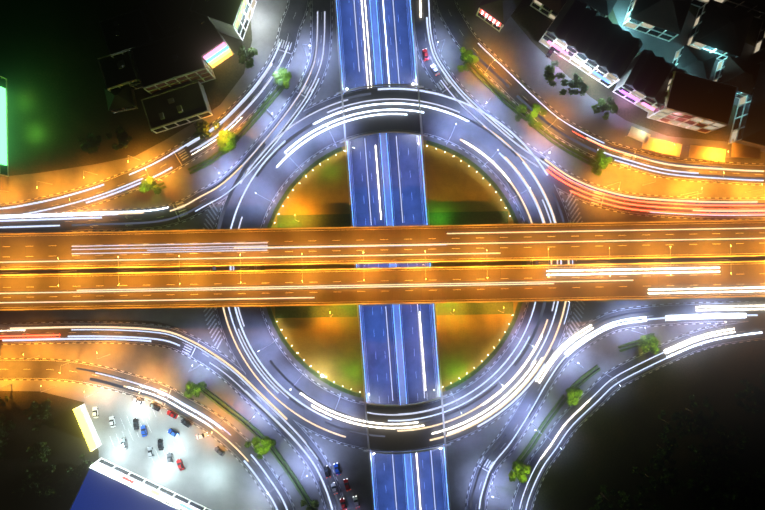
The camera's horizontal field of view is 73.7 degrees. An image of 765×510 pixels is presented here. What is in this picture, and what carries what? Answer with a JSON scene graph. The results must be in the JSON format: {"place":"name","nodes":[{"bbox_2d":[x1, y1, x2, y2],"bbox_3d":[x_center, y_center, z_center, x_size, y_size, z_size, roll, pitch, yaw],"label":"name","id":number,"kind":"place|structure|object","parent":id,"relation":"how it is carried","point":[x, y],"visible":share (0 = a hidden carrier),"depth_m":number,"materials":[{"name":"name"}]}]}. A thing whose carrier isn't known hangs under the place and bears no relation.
{"place":"outdoors","nodes":[
{"label":"outdoors","id":0,"kind":"place"},
{"bbox_2d":[0,0,764,509],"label":"road","id":1,"kind":"structure","parent":0,"point":[266,184],"depth_m":199.78,"materials":[{"name":"grey asphalt"}]},
{"bbox_2d":[92,48,571,509],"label":"cars","id":2,"kind":"object","parent":1,"relation":"on","point":[186,423],"visible":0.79,"depth_m":198.94,"materials":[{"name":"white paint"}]},
{"bbox_2d":[0,0,764,509],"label":"road markings","id":3,"kind":"object","parent":1,"relation":"on","point":[268,208],"visible":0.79,"depth_m":199.73,"materials":[{"name":"white paint"}]},
{"bbox_2d":[0,0,764,509],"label":"light trails","id":4,"kind":"object","parent":1,"relation":"on","point":[512,398],"visible":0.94,"depth_m":199.09,"materials":[{"name":"white"}]},
{"bbox_2d":[157,62,639,506],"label":"hedges","id":5,"kind":"object","parent":1,"relation":"on","point":[560,398],"visible":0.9,"depth_m":199.11,"materials":[{"name":"green plant"}]},
{"bbox_2d":[139,47,659,509],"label":"trees","id":6,"kind":"object","parent":1,"relation":"on","point":[521,472],"visible":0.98,"depth_m":194.28,"materials":[{"name":"green plant"}]},
{"bbox_2d":[0,0,764,509],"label":"pavement","id":7,"kind":"structure","parent":0,"point":[208,476],"depth_m":199.80,"materials":[{"name":"concrete"}]},
{"bbox_2d":[0,220,764,310],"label":"flyover decks","id":8,"kind":"object","parent":7,"relation":"on","point":[50,246],"visible":0.96,"depth_m":192.32,"materials":[{"name":"concrete"}]},
{"bbox_2d":[0,0,764,509],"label":"kerb","id":9,"kind":"structure","parent":7,"relation":"on","point":[264,222],"depth_m":199.65,"materials":[{"name":"grey concrete"}]},
{"bbox_2d":[0,39,764,509],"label":"street lights","id":10,"kind":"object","parent":7,"relation":"on","point":[364,265],"depth_m":190.25,"materials":[{"name":"silver metal"}]},
{"bbox_2d":[336,84,450,453],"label":"bridge railings","id":11,"kind":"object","parent":7,"relation":"on","point":[404,405],"depth_m":198.63,"materials":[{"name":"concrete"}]},
{"bbox_2d":[0,0,764,509],"bbox_3d":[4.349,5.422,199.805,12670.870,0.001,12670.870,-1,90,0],"label":"ground","id":12,"kind":"structure","parent":0,"point":[50,54],"depth_m":199.81,"materials":[{"name":"soil"}]},
{"bbox_2d":[78,45,618,152],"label":"street trees","id":13,"kind":"object","parent":12,"relation":"on","point":[201,132],"visible":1,"depth_m":194.38,"materials":[{"name":"green plant"}]},
{"bbox_2d":[0,0,764,509],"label":"buildings","id":14,"kind":"structure","parent":12,"relation":"on","point":[172,72],"depth_m":191.78,"materials":[{"name":"grey"}]},
{"bbox_2d":[0,373,764,509],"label":"woodland trees","id":15,"kind":"object","parent":12,"relation":"on","point":[729,499],"visible":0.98,"depth_m":194.20,"materials":[{"name":"green plant"}]},
{"bbox_2d":[334,0,450,509],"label":"road","id":16,"kind":"structure","parent":12,"relation":"on","point":[405,354],"depth_m":205.81,"materials":[{"name":"blue asphalt"}]},
{"bbox_2d":[256,136,530,401],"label":"grass","id":17,"kind":"structure","parent":0,"point":[323,342],"depth_m":199.79,"materials":[{"name":"green plant"}]},
{"bbox_2d":[274,143,512,389],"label":"lamps","id":18,"kind":"object","parent":17,"relation":"on","point":[336,155],"visible":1,"depth_m":198.66,"materials":[{"name":"yellow metal"}]},
{"bbox_2d":[261,140,526,396],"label":"island hedge","id":19,"kind":"object","parent":17,"relation":"on","point":[492,353],"visible":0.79,"depth_m":198.99,"materials":[{"name":"green plant"}]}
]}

